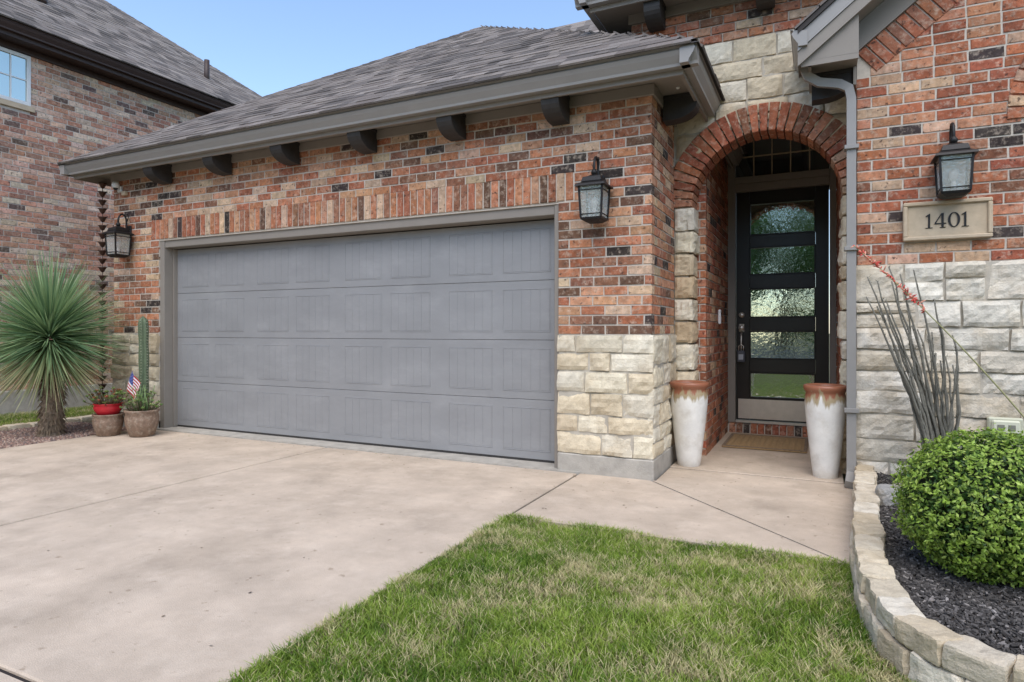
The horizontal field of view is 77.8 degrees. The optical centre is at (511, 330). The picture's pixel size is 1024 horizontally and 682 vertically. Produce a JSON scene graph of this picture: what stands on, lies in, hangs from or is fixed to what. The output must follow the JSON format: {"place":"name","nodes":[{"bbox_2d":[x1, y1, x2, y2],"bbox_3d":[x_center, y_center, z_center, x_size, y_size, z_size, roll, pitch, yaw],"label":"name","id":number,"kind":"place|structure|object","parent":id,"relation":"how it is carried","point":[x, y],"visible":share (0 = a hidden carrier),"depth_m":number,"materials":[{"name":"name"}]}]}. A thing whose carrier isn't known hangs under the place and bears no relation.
{"place":"outdoors","nodes":[
{"label":"outdoors","id":0,"kind":"place"},
{"bbox_2d":[0,46,200,415],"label":"neighbor brick wall","id":1,"kind":"structure","parent":0,"point":[44,202],"depth_m":9.60,"materials":[{"name":"brown brick"}]},
{"bbox_2d":[0,46,34,112],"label":"neighbor window","id":2,"kind":"structure","parent":1,"relation":"in","point":[15,79],"depth_m":9.04,"materials":[{"name":"glass"}]},
{"bbox_2d":[0,15,234,115],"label":"neighbor eave","id":3,"kind":"object","parent":1,"relation":"attached to","point":[16,36],"visible":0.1,"depth_m":9.89,"materials":[{"name":"black metal"}]},
{"bbox_2d":[0,0,261,104],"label":"neighbor roof","id":4,"kind":"structure","parent":1,"relation":"on","point":[106,28],"depth_m":11.24,"materials":[{"name":"grey"}]},
{"bbox_2d":[0,430,576,681],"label":"driveway","id":5,"kind":"structure","parent":0,"point":[355,526],"depth_m":3.52,"materials":[{"name":"concrete"}]},
{"bbox_2d":[91,412,123,436],"bbox_3d":[-4.450,1.040,6.994,0.306,0.240,0.306,0,0,26],"label":"clay pot","id":6,"kind":"object","parent":5,"relation":"on","point":[106,425],"visible":0.9,"depth_m":6.89,"materials":[{"name":"brown ceramic"}]},
{"bbox_2d":[82,386,132,414],"bbox_3d":[-4.465,0.776,6.985,0.480,0.319,0.441,0,0,26],"label":"red succulent pot","id":7,"kind":"object","parent":6,"relation":"on","point":[111,405],"visible":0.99,"depth_m":6.92,"materials":[{"name":"ceramic"}]},
{"bbox_2d":[123,316,150,432],"bbox_3d":[-4.228,0.500,7.176,0.286,1.320,0.286,0,0,26],"label":"potted cactus","id":8,"kind":"object","parent":5,"relation":"on","point":[143,328],"visible":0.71,"depth_m":7.17,"materials":[{"name":"green plant"}]},
{"bbox_2d":[120,385,162,437],"bbox_3d":[-4.057,0.880,6.985,0.419,0.559,0.392,0,0,26],"label":"succulent pot","id":9,"kind":"object","parent":5,"relation":"on","point":[141,418],"visible":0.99,"depth_m":6.87,"materials":[{"name":"brown ceramic"}]},
{"bbox_2d":[123,368,139,407],"bbox_3d":[-4.189,0.640,6.979,0.268,0.442,0.040,0,0,26],"label":"american flag","id":10,"kind":"object","parent":9,"relation":"in","point":[133,381],"visible":0.93,"depth_m":6.96,"materials":[{"name":"multicoloured fabric"}]},
{"bbox_2d":[0,334,924,681],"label":"ground","id":11,"kind":"structure","parent":0,"point":[615,588],"depth_m":2.58,"materials":[{"name":"green plant"}]},
{"bbox_2d":[0,415,92,430],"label":"stone edging","id":12,"kind":"object","parent":11,"relation":"on","point":[88,418],"visible":0.38,"depth_m":7.62,"materials":[{"name":"stone"}]},
{"bbox_2d":[0,422,126,448],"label":"gravel bed","id":13,"kind":"object","parent":11,"relation":"on","point":[17,437],"visible":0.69,"depth_m":6.99,"materials":[{"name":"grey gravel"}]},
{"bbox_2d":[0,241,130,436],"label":"yucca tree","id":14,"kind":"object","parent":13,"relation":"on","point":[43,315],"visible":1,"depth_m":6.88,"materials":[{"name":"green plant"}]},
{"bbox_2d":[123,417,676,481],"bbox_3d":[-1.730,1.133,6.731,6.685,0.253,0.905,0,0,26],"label":"foundation","id":15,"kind":"object","parent":11,"relation":"on","point":[655,469],"visible":0.27,"depth_m":5.43,"materials":[{"name":"concrete"}]},
{"bbox_2d":[110,333,676,459],"bbox_3d":[-1.717,0.549,6.720,6.715,1.022,0.905,0,0,26],"label":"stone wainscot","id":16,"kind":"object","parent":15,"relation":"on","point":[614,394],"visible":0.87,"depth_m":5.09,"materials":[{"name":"stone"}]},
{"bbox_2d":[114,96,674,427],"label":"garage brick wall","id":17,"kind":"structure","parent":15,"relation":"on","point":[616,273],"depth_m":5.56,"materials":[{"name":"red brick"}]},
{"bbox_2d":[102,213,133,257],"bbox_3d":[-4.678,-1.133,7.556,0.244,0.543,0.262,0,0,26],"label":"wall lantern","id":18,"kind":"object","parent":17,"relation":"attached to","point":[117,230],"depth_m":7.54,"materials":[{"name":"black metal"}]},
{"bbox_2d":[111,182,127,195],"bbox_3d":[-4.751,-1.712,7.676,0.177,0.165,0.110,0,0,26],"label":"security camera","id":19,"kind":"object","parent":17,"relation":"attached to","point":[116,186],"visible":1,"depth_m":7.67,"materials":[{"name":"white plastic"}]},
{"bbox_2d":[160,204,558,467],"bbox_3d":[-1.821,0.051,6.478,5.036,2.219,0.240,0,0,26],"label":"garage door","id":20,"kind":"structure","parent":17,"relation":"in","point":[439,333],"depth_m":6.28,"materials":[{"name":"grey metal"}]},
{"bbox_2d":[59,42,743,186],"bbox_3d":[-1.002,-1.905,8.255,7.469,0.179,5.000,0,0,26],"label":"eave and gutter","id":21,"kind":"object","parent":17,"relation":"attached to","point":[657,74],"visible":0.64,"depth_m":5.43,"materials":[{"name":"grey metal"}]},
{"bbox_2d":[97,183,107,401],"bbox_3d":[-5.143,-0.400,7.973,0.117,2.920,0.110,0,0,26],"label":"rain chain","id":22,"kind":"object","parent":21,"relation":"hanging from","point":[102,227],"visible":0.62,"depth_m":7.95,"materials":[{"name":"orange metal"}]},
{"bbox_2d":[57,19,746,165],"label":"roof","id":23,"kind":"structure","parent":17,"relation":"on","point":[482,54],"depth_m":6.48,"materials":[{"name":"grey"}]},
{"bbox_2d":[143,87,699,184],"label":"eave brackets","id":24,"kind":"object","parent":17,"relation":"attached to","point":[680,108],"visible":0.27,"depth_m":5.58,"materials":[{"name":"black wood"}]},
{"bbox_2d":[574,156,612,223],"bbox_3d":[0.648,-1.113,4.982,0.244,0.543,0.262,0,0,26],"label":"wall lantern","id":25,"kind":"object","parent":17,"relation":"attached to","point":[596,182],"depth_m":4.95,"materials":[{"name":"black metal"}]},
{"bbox_2d":[849,465,1023,681],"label":"stone edging","id":26,"kind":"object","parent":11,"relation":"on","point":[911,641],"visible":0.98,"depth_m":2.23,"materials":[{"name":"stone"}]},
{"bbox_2d":[875,471,1023,656],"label":"mulch bed","id":27,"kind":"object","parent":11,"relation":"on","point":[987,612],"visible":0.31,"depth_m":2.50,"materials":[{"name":"black gravel"}]},
{"bbox_2d":[874,483,910,507],"bbox_3d":[2.298,1.012,3.832,0.189,0.164,0.156,0,0,12],"label":"garden rock","id":28,"kind":"object","parent":27,"relation":"on","point":[883,491],"visible":0.27,"depth_m":3.79,"materials":[{"name":"stone"}]},
{"bbox_2d":[866,265,960,458],"bbox_3d":[2.675,0.320,4.251,0.538,1.528,0.346,0,0,26],"label":"ocotillo plant","id":29,"kind":"object","parent":27,"relation":"on","point":[927,412],"visible":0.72,"depth_m":4.16,"materials":[{"name":"grey plant"}]},
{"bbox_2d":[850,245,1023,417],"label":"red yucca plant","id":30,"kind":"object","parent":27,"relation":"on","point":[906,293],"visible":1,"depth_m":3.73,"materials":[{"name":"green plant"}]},
{"bbox_2d":[890,423,1023,587],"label":"boxwood shrub","id":31,"kind":"object","parent":27,"relation":"on","point":[966,500],"visible":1,"depth_m":2.60,"materials":[{"name":"green plant"}]},
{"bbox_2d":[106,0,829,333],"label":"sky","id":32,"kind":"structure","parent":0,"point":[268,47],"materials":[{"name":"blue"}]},
{"bbox_2d":[512,432,853,567],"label":"walkway","id":33,"kind":"structure","parent":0,"point":[687,501],"depth_m":4.22,"materials":[{"name":"concrete"}]},
{"bbox_2d":[669,380,708,466],"bbox_3d":[1.511,0.798,5.423,0.333,0.720,0.333,0,0,26],"label":"ceramic vase","id":34,"kind":"object","parent":33,"relation":"on","point":[689,401],"visible":0.98,"depth_m":5.31,"materials":[{"name":"ceramic"}]},
{"bbox_2d":[631,0,845,473],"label":"entry arch wall","id":35,"kind":"structure","parent":33,"relation":"on","point":[763,85],"depth_m":5.44,"materials":[{"name":"beige stone"}]},
{"bbox_2d":[574,0,774,33],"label":"eave","id":36,"kind":"object","parent":35,"relation":"attached to","point":[617,16],"visible":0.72,"depth_m":5.66,"materials":[{"name":"paint"}]},
{"bbox_2d":[728,135,835,425],"bbox_3d":[2.963,-0.620,7.006,1.096,3.320,0.145,0,0,26],"label":"front door","id":37,"kind":"structure","parent":35,"relation":"attached to","point":[778,259],"depth_m":7.01,"materials":[{"name":"paint"}]},
{"bbox_2d":[737,344,744,361],"bbox_3d":[2.567,0.257,7.115,0.080,0.205,0.044,0,0,26],"label":"key lockbox","id":38,"kind":"object","parent":37,"relation":"attached to","point":[740,356],"visible":1,"depth_m":7.10,"materials":[{"name":"metal"}]},
{"bbox_2d":[722,433,807,452],"bbox_3d":[2.571,1.136,6.421,0.760,0.020,0.800,0,0,26],"label":"doormat","id":39,"kind":"object","parent":33,"relation":"on","point":[770,443],"visible":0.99,"depth_m":6.34,"materials":[{"name":"brown fabric"}]},
{"bbox_2d":[728,422,807,436],"bbox_3d":[2.960,1.102,7.000,1.096,0.116,0.159,0,0,26],"label":"brick door sill","id":40,"kind":"structure","parent":33,"relation":"on","point":[773,429],"depth_m":6.99,"materials":[{"name":"red brick"}]},
{"bbox_2d":[803,383,845,478],"bbox_3d":[2.460,0.793,4.986,0.316,0.730,0.316,0,0,26],"label":"ceramic vase","id":41,"kind":"object","parent":33,"relation":"on","point":[825,405],"visible":0.96,"depth_m":4.88,"materials":[{"name":"ceramic"}]},
{"bbox_2d":[693,157,845,455],"bbox_3d":[2.614,-0.589,6.441,1.500,3.502,1.868,0,0,26],"label":"entry vestibule","id":42,"kind":"object","parent":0,"point":[712,279],"visible":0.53,"depth_m":6.27,"materials":[{"name":"red brick"}]},
{"bbox_2d":[718,310,721,323],"bbox_3d":[2.128,-0.135,6.502,0.030,0.150,0.060,0,0,26],"label":"doorbell","id":43,"kind":"object","parent":42,"relation":"attached to","point":[719,316],"visible":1,"depth_m":6.48,"materials":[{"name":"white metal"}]},
{"bbox_2d":[836,0,1023,381],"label":"gable brick wall","id":44,"kind":"structure","parent":0,"point":[928,72],"depth_m":4.53,"materials":[{"name":"red brick"}]},
{"bbox_2d":[790,0,916,488],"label":"gable roof and downspout","id":45,"kind":"structure","parent":44,"relation":"attached to","point":[830,39],"depth_m":4.69,"materials":[{"name":"grey metal"}]},
{"bbox_2d":[856,259,1023,476],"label":"gable stone wainscot","id":46,"kind":"object","parent":44,"relation":"attached to","point":[980,308],"visible":0.62,"depth_m":4.50,"materials":[{"name":"beige stone"}]},
{"bbox_2d":[987,417,1023,435],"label":"outdoor outlet box","id":47,"kind":"object","parent":46,"relation":"attached to","point":[1017,424],"visible":0.64,"depth_m":4.29,"materials":[{"name":"white plastic"}]},
{"bbox_2d":[903,197,992,241],"bbox_3d":[3.069,-0.777,4.484,0.527,0.275,0.048,0,0,26],"label":"house number sign","id":48,"kind":"object","parent":44,"relation":"attached to","point":[969,218],"visible":1,"depth_m":4.47,"materials":[{"name":"stone"}]},
{"bbox_2d":[930,122,978,199],"bbox_3d":[3.044,-1.183,4.379,0.244,0.543,0.262,0,0,26],"label":"wall lantern","id":49,"kind":"object","parent":44,"relation":"attached to","point":[951,153],"depth_m":4.34,"materials":[{"name":"black metal"}]}
]}

